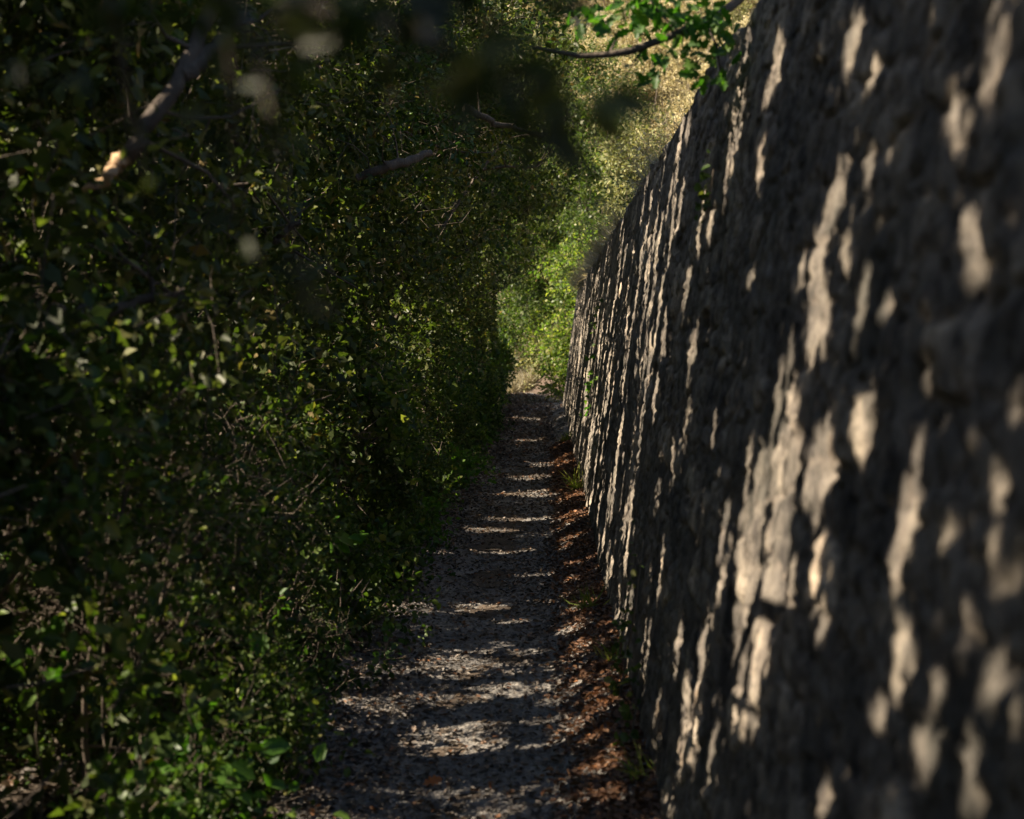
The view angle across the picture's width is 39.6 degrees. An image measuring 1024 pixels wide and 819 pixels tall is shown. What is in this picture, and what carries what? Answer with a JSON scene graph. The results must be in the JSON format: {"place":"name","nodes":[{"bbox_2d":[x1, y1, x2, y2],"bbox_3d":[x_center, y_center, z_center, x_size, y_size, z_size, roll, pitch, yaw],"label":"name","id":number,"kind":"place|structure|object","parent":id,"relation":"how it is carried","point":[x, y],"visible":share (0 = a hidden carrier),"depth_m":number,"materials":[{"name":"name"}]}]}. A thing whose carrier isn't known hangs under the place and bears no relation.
{"place":"outdoors","nodes":[
{"label":"outdoors","id":0,"kind":"place"},
{"bbox_2d":[0,0,755,818],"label":"ground","id":1,"kind":"structure","parent":0,"point":[14,796],"depth_m":7.95,"materials":[{"name":"soil"}]},
{"bbox_2d":[0,610,72,818],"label":"leafy sprig","id":2,"kind":"object","parent":1,"relation":"on","point":[57,621],"visible":0.58,"depth_m":3.66,"materials":[{"name":"green plant"}]},
{"bbox_2d":[0,254,123,611],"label":"shrub","id":3,"kind":"object","parent":1,"relation":"on","point":[8,582],"visible":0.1,"depth_m":4.10,"materials":[{"name":"green plant"}]},
{"bbox_2d":[87,504,144,769],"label":"leafy sprig","id":4,"kind":"object","parent":1,"relation":"on","point":[139,516],"visible":0.37,"depth_m":3.93,"materials":[{"name":"green plant"}]},
{"bbox_2d":[0,128,246,671],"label":"shrub","id":5,"kind":"object","parent":1,"relation":"on","point":[102,255],"visible":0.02,"depth_m":5.44,"materials":[{"name":"green plant"}]},
{"bbox_2d":[0,124,250,757],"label":"shrub","id":6,"kind":"object","parent":1,"relation":"on","point":[49,298],"visible":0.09,"depth_m":4.59,"materials":[{"name":"green plant"}]},
{"bbox_2d":[32,572,221,739],"bbox_3d":[-1.170,0.790,4.260,0.603,0.606,0.160,0,3,1],"label":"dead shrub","id":7,"kind":"object","parent":1,"relation":"on","point":[41,651],"visible":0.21,"depth_m":4.29,"materials":[{"name":"brown plant"}]},
{"bbox_2d":[0,270,254,818],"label":"shrub","id":8,"kind":"object","parent":1,"relation":"on","point":[112,781],"visible":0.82,"depth_m":3.23,"materials":[{"name":"green plant"}]},
{"bbox_2d":[0,0,290,818],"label":"holm oak","id":9,"kind":"object","parent":1,"relation":"on","point":[56,17],"visible":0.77,"depth_m":3.32,"materials":[{"name":"green plant"}]},
{"bbox_2d":[0,275,315,818],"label":"shrub","id":10,"kind":"object","parent":1,"relation":"on","point":[222,512],"visible":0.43,"depth_m":4.04,"materials":[{"name":"green plant"}]},
{"bbox_2d":[0,505,332,818],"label":"forest litter","id":11,"kind":"object","parent":1,"relation":"on","point":[7,783],"visible":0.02,"depth_m":4.44,"materials":[{"name":"brown plant"}]},
{"bbox_2d":[1,162,335,615],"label":"shrub","id":12,"kind":"object","parent":1,"relation":"on","point":[185,373],"visible":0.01,"depth_m":6.69,"materials":[{"name":"green plant"}]},
{"bbox_2d":[1,346,350,759],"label":"shrub","id":13,"kind":"object","parent":1,"relation":"on","point":[275,558],"visible":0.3,"depth_m":4.90,"materials":[{"name":"green plant"}]},
{"bbox_2d":[15,249,345,662],"bbox_3d":[-1.408,0.256,6.146,1.422,1.849,1.792,0,3,1],"label":"shrub","id":14,"kind":"object","parent":1,"relation":"on","point":[236,425],"visible":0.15,"depth_m":5.84,"materials":[{"name":"green plant"}]},
{"bbox_2d":[0,0,385,784],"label":"holm oak","id":15,"kind":"object","parent":1,"relation":"on","point":[192,250],"visible":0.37,"depth_m":4.40,"materials":[{"name":"green plant"}]},
{"bbox_2d":[138,0,193,187],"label":"leafy sprig","id":16,"kind":"object","parent":15,"relation":"attached to","point":[178,33],"visible":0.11,"depth_m":4.30,"materials":[{"name":"green plant"}]},
{"bbox_2d":[62,196,339,536],"bbox_3d":[-1.933,-0.061,7.679,1.713,2.220,1.980,-2,3,-34],"label":"shrub","id":17,"kind":"object","parent":1,"relation":"on","point":[244,345],"depth_m":7.43,"materials":[{"name":"green plant"}]},
{"bbox_2d":[161,588,338,753],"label":"edge plant","id":18,"kind":"object","parent":1,"relation":"on","point":[282,591],"visible":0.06,"depth_m":5.04,"materials":[{"name":"green plant"}]},
{"bbox_2d":[4,0,541,640],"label":"holm oak","id":19,"kind":"object","parent":1,"relation":"on","point":[314,326],"visible":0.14,"depth_m":7.22,"materials":[{"name":"green plant"}]},
{"bbox_2d":[0,0,563,558],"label":"holm oak","id":20,"kind":"object","parent":1,"relation":"on","point":[388,188],"visible":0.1,"depth_m":9.05,"materials":[{"name":"green plant"}]},
{"bbox_2d":[205,241,384,540],"bbox_3d":[-1.687,-0.145,9.966,1.698,2.172,2.142,0,3,1],"label":"shrub","id":21,"kind":"object","parent":1,"relation":"on","point":[365,337],"depth_m":9.66,"materials":[{"name":"green plant"}]},
{"bbox_2d":[177,381,416,643],"bbox_3d":[-1.377,0.491,7.232,1.690,1.340,1.793,0,3,1],"label":"shrub","id":22,"kind":"object","parent":1,"relation":"on","point":[355,556],"visible":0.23,"depth_m":7.21,"materials":[{"name":"green plant"}]},
{"bbox_2d":[44,0,599,518],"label":"holm oak","id":23,"kind":"object","parent":1,"relation":"on","point":[408,268],"visible":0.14,"depth_m":11.26,"materials":[{"name":"green plant"}]},
{"bbox_2d":[6,0,659,316],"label":"holm oak","id":24,"kind":"object","parent":1,"relation":"on","point":[467,84],"visible":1,"depth_m":0.75,"materials":[{"name":"green plant"}]},
{"bbox_2d":[242,308,424,587],"bbox_3d":[-1.218,0.238,8.285,1.456,1.712,1.960,0,3,1],"label":"shrub","id":25,"kind":"object","parent":1,"relation":"on","point":[379,382],"visible":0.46,"depth_m":8.19,"materials":[{"name":"green plant"}]},
{"bbox_2d":[299,516,368,658],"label":"leafy sprig","id":26,"kind":"object","parent":1,"relation":"on","point":[346,539],"visible":0.65,"depth_m":6.46,"materials":[{"name":"green plant"}]},
{"bbox_2d":[299,510,401,620],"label":"edge plant","id":27,"kind":"object","parent":1,"relation":"on","point":[379,546],"visible":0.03,"depth_m":7.56,"materials":[{"name":"green plant"}]},
{"bbox_2d":[291,299,430,520],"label":"shrub","id":28,"kind":"object","parent":1,"relation":"on","point":[421,434],"visible":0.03,"depth_m":10.48,"materials":[{"name":"green plant"}]},
{"bbox_2d":[369,296,477,462],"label":"shrub","id":29,"kind":"object","parent":1,"relation":"on","point":[463,391],"visible":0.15,"depth_m":15.25,"materials":[{"name":"green plant"}]},
{"bbox_2d":[269,0,579,462],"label":"holm oak","id":30,"kind":"object","parent":1,"relation":"on","point":[434,347],"visible":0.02,"depth_m":13.85,"materials":[{"name":"green plant"}]},
{"bbox_2d":[385,338,467,467],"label":"shrub","id":31,"kind":"object","parent":1,"relation":"on","point":[453,386],"visible":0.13,"depth_m":13.95,"materials":[{"name":"green plant"}]},
{"bbox_2d":[392,344,463,502],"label":"shrub","id":32,"kind":"object","parent":1,"relation":"on","point":[442,407],"visible":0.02,"depth_m":12.79,"materials":[{"name":"green plant"}]},
{"bbox_2d":[424,300,482,450],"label":"shrub","id":33,"kind":"object","parent":1,"relation":"on","point":[464,422],"visible":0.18,"depth_m":16.41,"materials":[{"name":"green plant"}]},
{"bbox_2d":[434,325,486,439],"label":"shrub","id":34,"kind":"object","parent":1,"relation":"on","point":[475,362],"visible":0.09,"depth_m":17.98,"materials":[{"name":"green plant"}]},
{"bbox_2d":[446,329,483,447],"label":"shrub","id":35,"kind":"object","parent":1,"relation":"on","point":[473,391],"visible":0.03,"depth_m":18.91,"materials":[{"name":"green plant"}]},
{"bbox_2d":[371,16,560,427],"bbox_3d":[-1.659,-2.451,19.077,5.028,6.018,3.891,0,3,-8],"label":"holm oak","id":36,"kind":"object","parent":1,"relation":"on","point":[487,188],"visible":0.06,"depth_m":18.94,"materials":[{"name":"green plant"}]},
{"bbox_2d":[441,336,499,421],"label":"shrub","id":37,"kind":"object","parent":1,"relation":"on","point":[492,374],"visible":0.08,"depth_m":22.02,"materials":[{"name":"green plant"}]},
{"bbox_2d":[463,348,492,428],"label":"shrub","id":38,"kind":"object","parent":1,"relation":"on","point":[482,395],"visible":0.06,"depth_m":20.39,"materials":[{"name":"green plant"}]},
{"bbox_2d":[455,325,505,430],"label":"shrub","id":39,"kind":"object","parent":1,"relation":"on","point":[496,420],"visible":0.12,"depth_m":23.32,"materials":[{"name":"green plant"}]},
{"bbox_2d":[364,14,606,457],"bbox_3d":[-1.261,-2.312,16.661,4.775,6.063,4.660,0,3,1],"label":"holm oak","id":40,"kind":"object","parent":1,"relation":"on","point":[524,204],"visible":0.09,"depth_m":16.71,"materials":[{"name":"green plant"}]},
{"bbox_2d":[409,57,577,423],"bbox_3d":[-1.435,-2.747,21.957,4.809,6.336,4.292,-1,3,-14],"label":"holm oak","id":41,"kind":"object","parent":1,"relation":"on","point":[477,287],"visible":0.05,"depth_m":21.78,"materials":[{"name":"green plant"}]},
{"bbox_2d":[482,332,512,411],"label":"shrub","id":42,"kind":"object","parent":1,"relation":"on","point":[498,351],"visible":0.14,"depth_m":27.49,"materials":[{"name":"green plant"}]},
{"bbox_2d":[436,192,562,414],"bbox_3d":[-1.350,-3.043,27.991,4.017,6.336,3.988,1,3,28],"label":"holm oak","id":43,"kind":"object","parent":1,"relation":"on","point":[491,316],"visible":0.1,"depth_m":27.88,"materials":[{"name":"green plant"}]},
{"bbox_2d":[485,219,514,404],"bbox_3d":[-1.751,-3.013,31.351,3.689,5.921,4.093,0,3,1],"label":"holm oak","id":44,"kind":"object","parent":1,"relation":"on","point":[512,359],"visible":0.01,"depth_m":30.83,"materials":[{"name":"green plant"}]},
{"bbox_2d":[440,151,572,408],"bbox_3d":[-1.213,-2.939,25.044,4.676,6.397,4.446,0,3,1],"label":"holm oak","id":45,"kind":"object","parent":1,"relation":"on","point":[484,307],"visible":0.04,"depth_m":24.39,"materials":[{"name":"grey plant"}]},
{"bbox_2d":[499,322,517,387],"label":"shrub","id":46,"kind":"object","parent":1,"relation":"on","point":[512,341],"visible":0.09,"depth_m":33.57,"materials":[{"name":"green plant"}]},
{"bbox_2d":[496,270,553,354],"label":"broad bush","id":47,"kind":"object","parent":1,"relation":"on","point":[509,301],"visible":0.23,"depth_m":44.83,"materials":[{"name":"green plant"}]},
{"bbox_2d":[510,329,551,392],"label":"broad bush","id":48,"kind":"object","parent":1,"relation":"on","point":[532,363],"visible":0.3,"depth_m":41.78,"materials":[{"name":"green plant"}]},
{"bbox_2d":[491,165,575,374],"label":"tree","id":49,"kind":"object","parent":1,"relation":"on","point":[525,314],"visible":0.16,"depth_m":42.33,"materials":[{"name":"green plant"}]},
{"bbox_2d":[497,235,575,318],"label":"broad bush","id":50,"kind":"object","parent":1,"relation":"on","point":[532,279],"visible":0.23,"depth_m":44.85,"materials":[{"name":"green plant"}]},
{"bbox_2d":[507,286,573,364],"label":"broad bush","id":51,"kind":"object","parent":1,"relation":"on","point":[547,314],"visible":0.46,"depth_m":42.95,"materials":[{"name":"green plant"}]},
{"bbox_2d":[519,311,573,382],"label":"broad bush","id":52,"kind":"object","parent":1,"relation":"on","point":[543,349],"visible":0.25,"depth_m":36.67,"materials":[{"name":"green plant"}]},
{"bbox_2d":[528,269,576,401],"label":"broad bush","id":53,"kind":"object","parent":1,"relation":"on","point":[569,301],"visible":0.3,"depth_m":34.77,"materials":[{"name":"green plant"}]},
{"bbox_2d":[487,127,620,285],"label":"tree","id":54,"kind":"object","parent":1,"relation":"on","point":[584,196],"visible":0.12,"depth_m":43.28,"materials":[{"name":"green plant"}]},
{"bbox_2d":[515,7,604,227],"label":"tree","id":55,"kind":"object","parent":1,"relation":"on","point":[575,93],"visible":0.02,"depth_m":51.25,"materials":[{"name":"green plant"}]},
{"bbox_2d":[527,219,604,370],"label":"broad bush","id":56,"kind":"object","parent":1,"relation":"on","point":[570,257],"visible":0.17,"depth_m":36.35,"materials":[{"name":"green plant"}]},
{"bbox_2d":[534,123,616,300],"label":"tree","id":57,"kind":"object","parent":1,"relation":"on","point":[579,203],"visible":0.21,"depth_m":40.66,"materials":[{"name":"green plant"}]},
{"bbox_2d":[541,29,627,255],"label":"tree","id":58,"kind":"object","parent":1,"relation":"on","point":[583,70],"visible":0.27,"depth_m":45.17,"materials":[{"name":"green plant"}]},
{"bbox_2d":[551,198,621,299],"bbox_3d":[2.266,-3.752,37.815,2.473,3.704,2.351,0,3,1],"label":"tree","id":59,"kind":"object","parent":1,"relation":"on","point":[572,225],"visible":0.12,"depth_m":37.41,"materials":[{"name":"green plant"}]},
{"bbox_2d":[580,3,630,35],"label":"scrub bush","id":60,"kind":"object","parent":1,"relation":"on","point":[604,13],"visible":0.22,"depth_m":67.11,"materials":[{"name":"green plant"}]},
{"bbox_2d":[588,149,649,246],"bbox_3d":[3.116,-4.829,36.782,2.357,4.050,2.091,0,3,1],"label":"tree","id":61,"kind":"object","parent":1,"relation":"on","point":[620,192],"visible":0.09,"depth_m":36.66,"materials":[{"name":"green plant"}]},
{"bbox_2d":[573,58,665,199],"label":"tree","id":62,"kind":"object","parent":1,"relation":"on","point":[617,78],"visible":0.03,"depth_m":48.98,"materials":[{"name":"green plant"}]},
{"bbox_2d":[591,16,653,55],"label":"scrub bush","id":63,"kind":"object","parent":1,"relation":"on","point":[631,37],"visible":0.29,"depth_m":64.47,"materials":[{"name":"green plant"}]},
{"bbox_2d":[586,118,658,226],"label":"tree","id":64,"kind":"object","parent":1,"relation":"on","point":[635,122],"visible":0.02,"depth_m":42.67,"materials":[{"name":"green plant"}]},
{"bbox_2d":[588,46,667,95],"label":"scrub bush","id":65,"kind":"object","parent":1,"relation":"on","point":[621,65],"visible":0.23,"depth_m":60.52,"materials":[{"name":"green plant"}]},
{"bbox_2d":[582,99,679,204],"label":"broad bush","id":66,"kind":"object","parent":1,"relation":"on","point":[619,163],"visible":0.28,"depth_m":32.76,"materials":[{"name":"green plant"}]},
{"bbox_2d":[530,0,744,95],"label":"young oak","id":67,"kind":"object","parent":1,"relation":"on","point":[655,11],"visible":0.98,"depth_m":4.37,"materials":[{"name":"green plant"}]},
{"bbox_2d":[613,27,684,75],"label":"scrub bush","id":68,"kind":"object","parent":1,"relation":"on","point":[656,49],"visible":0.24,"depth_m":61.89,"materials":[{"name":"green plant"}]},
{"bbox_2d":[629,90,682,148],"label":"scrub bush","id":69,"kind":"object","parent":1,"relation":"on","point":[655,124],"visible":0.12,"depth_m":56.60,"materials":[{"name":"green plant"}]},
{"bbox_2d":[633,66,697,116],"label":"scrub bush","id":70,"kind":"object","parent":1,"relation":"on","point":[664,91],"visible":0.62,"depth_m":59.47,"materials":[{"name":"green plant"}]},
{"bbox_2d":[644,42,699,87],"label":"scrub bush","id":71,"kind":"object","parent":1,"relation":"on","point":[675,66],"visible":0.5,"depth_m":61.08,"materials":[{"name":"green plant"}]},
{"bbox_2d":[726,0,752,32],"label":"scrub bush","id":72,"kind":"object","parent":1,"relation":"on","point":[744,9],"visible":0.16,"depth_m":63.73,"materials":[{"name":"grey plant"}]},
{"bbox_2d":[562,0,1023,818],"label":"stone wall","id":73,"kind":"structure","parent":1,"relation":"on","point":[798,446],"depth_m":2.47,"materials":[{"name":"grey stone"}]},
{"bbox_2d":[579,355,597,422],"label":"climbing plant","id":74,"kind":"object","parent":73,"relation":"attached to","point":[587,384],"visible":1,"depth_m":12.87,"materials":[{"name":"green plant"}]},
{"bbox_2d":[564,192,630,256],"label":"wall top bush","id":75,"kind":"object","parent":73,"relation":"on","point":[588,229],"visible":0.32,"depth_m":17.36,"materials":[{"name":"green plant"}]},
{"bbox_2d":[587,155,656,218],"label":"wall top bush","id":76,"kind":"object","parent":73,"relation":"on","point":[628,195],"visible":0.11,"depth_m":12.41,"materials":[{"name":"green plant"}]},
{"bbox_2d":[604,519,643,697],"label":"climbing plant","id":77,"kind":"object","parent":73,"relation":"attached to","point":[614,686],"visible":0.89,"depth_m":5.40,"materials":[{"name":"green plant"}]},
{"bbox_2d":[612,626,641,746],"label":"climbing plant","id":78,"kind":"object","parent":73,"relation":"attached to","point":[624,709],"visible":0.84,"depth_m":4.80,"materials":[{"name":"green plant"}]},
{"bbox_2d":[613,90,695,190],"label":"wall top bush","id":79,"kind":"object","parent":73,"relation":"on","point":[647,149],"visible":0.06,"depth_m":9.63,"materials":[{"name":"green plant"}]},
{"bbox_2d":[694,149,713,225],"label":"climbing plant","id":80,"kind":"object","parent":73,"relation":"attached to","point":[702,196],"visible":1,"depth_m":4.57,"materials":[{"name":"green plant"}]},
{"bbox_2d":[219,392,659,818],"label":"path","id":81,"kind":"structure","parent":0,"point":[465,724],"depth_m":5.95,"materials":[{"name":"grey gravel"}]},
{"bbox_2d":[46,757,201,818],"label":"edge plant","id":82,"kind":"object","parent":81,"relation":"on","point":[190,795],"visible":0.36,"depth_m":3.61,"materials":[{"name":"green plant"}]},
{"bbox_2d":[84,695,300,818],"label":"edge plant","id":83,"kind":"object","parent":81,"relation":"on","point":[208,783],"visible":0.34,"depth_m":4.04,"materials":[{"name":"green plant"}]},
{"bbox_2d":[137,687,291,818],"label":"leafy sprig","id":84,"kind":"object","parent":81,"relation":"on","point":[241,770],"visible":0.55,"depth_m":3.81,"materials":[{"name":"green plant"}]},
{"bbox_2d":[235,631,268,789],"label":"leafy sprig","id":85,"kind":"object","parent":81,"relation":"on","point":[263,642],"visible":0.3,"depth_m":4.68,"materials":[{"name":"green plant"}]},
{"bbox_2d":[146,676,377,815],"bbox_3d":[-0.927,1.072,4.624,0.797,0.453,0.775,-2,3,-37],"label":"edge plant","id":86,"kind":"object","parent":81,"relation":"on","point":[310,739],"visible":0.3,"depth_m":4.56,"materials":[{"name":"green plant"}]},
{"bbox_2d":[251,743,349,818],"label":"leafy sprig","id":87,"kind":"object","parent":81,"relation":"on","point":[319,752],"visible":0.92,"depth_m":4.01,"materials":[{"name":"green plant"}]},
{"bbox_2d":[252,570,410,705],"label":"edge plant","id":88,"kind":"object","parent":81,"relation":"on","point":[311,645],"visible":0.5,"depth_m":6.04,"materials":[{"name":"green plant"}]},
{"bbox_2d":[31,391,653,818],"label":"leaf litter","id":89,"kind":"object","parent":81,"relation":"on","point":[521,403],"visible":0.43,"depth_m":6.45,"materials":[{"name":"brown plant"}]},
{"bbox_2d":[258,555,440,662],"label":"edge plant","id":90,"kind":"object","parent":81,"relation":"on","point":[368,610],"visible":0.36,"depth_m":6.97,"materials":[{"name":"green plant"}]},
{"bbox_2d":[263,314,438,546],"bbox_3d":[-1.236,0.218,9.346,1.609,1.690,1.830,-1,3,-27],"label":"shrub","id":91,"kind":"object","parent":81,"relation":"on","point":[408,493],"visible":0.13,"depth_m":9.47,"materials":[{"name":"green plant"}]},
{"bbox_2d":[324,494,416,551],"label":"edge plant","id":92,"kind":"object","parent":81,"relation":"on","point":[378,514],"visible":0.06,"depth_m":9.62,"materials":[{"name":"green plant"}]},
{"bbox_2d":[300,501,457,588],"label":"edge plant","id":93,"kind":"object","parent":81,"relation":"on","point":[431,560],"visible":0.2,"depth_m":8.68,"materials":[{"name":"green plant"}]},
{"bbox_2d":[367,343,463,515],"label":"shrub","id":94,"kind":"object","parent":81,"relation":"on","point":[426,474],"visible":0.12,"depth_m":11.83,"materials":[{"name":"green plant"}]},
{"bbox_2d":[382,485,460,546],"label":"edge plant","id":95,"kind":"object","parent":81,"relation":"on","point":[433,509],"visible":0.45,"depth_m":10.73,"materials":[{"name":"green plant"}]},
{"bbox_2d":[421,453,465,503],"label":"edge plant","id":96,"kind":"object","parent":81,"relation":"on","point":[454,468],"visible":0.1,"depth_m":13.06,"materials":[{"name":"green plant"}]},
{"bbox_2d":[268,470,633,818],"bbox_3d":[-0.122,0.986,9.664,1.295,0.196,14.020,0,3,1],"label":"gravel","id":97,"kind":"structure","parent":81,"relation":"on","point":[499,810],"depth_m":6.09,"materials":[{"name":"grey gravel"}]},
{"bbox_2d":[438,437,496,489],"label":"edge plant","id":98,"kind":"object","parent":81,"relation":"on","point":[470,466],"visible":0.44,"depth_m":14.46,"materials":[{"name":"green plant"}]},
{"bbox_2d":[435,438,500,475],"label":"edge plant","id":99,"kind":"object","parent":81,"relation":"on","point":[485,458],"visible":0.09,"depth_m":15.84,"materials":[{"name":"green plant"}]},
{"bbox_2d":[449,424,490,463],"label":"edge plant","id":100,"kind":"object","parent":81,"relation":"on","point":[481,436],"visible":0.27,"depth_m":17.13,"materials":[{"name":"green plant"}]},
{"bbox_2d":[559,581,609,608],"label":"grass tuft","id":101,"kind":"object","parent":81,"relation":"on","point":[588,599],"visible":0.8,"depth_m":7.43,"materials":[{"name":"green plant"}]},
{"bbox_2d":[543,436,662,818],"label":"leaf drift","id":102,"kind":"object","parent":81,"relation":"on","point":[646,795],"visible":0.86,"depth_m":5.86,"materials":[{"name":"brown plant"}]},
{"bbox_2d":[609,739,653,785],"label":"grass tuft","id":103,"kind":"object","parent":81,"relation":"on","point":[635,769],"visible":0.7,"depth_m":4.44,"materials":[{"name":"green plant"}]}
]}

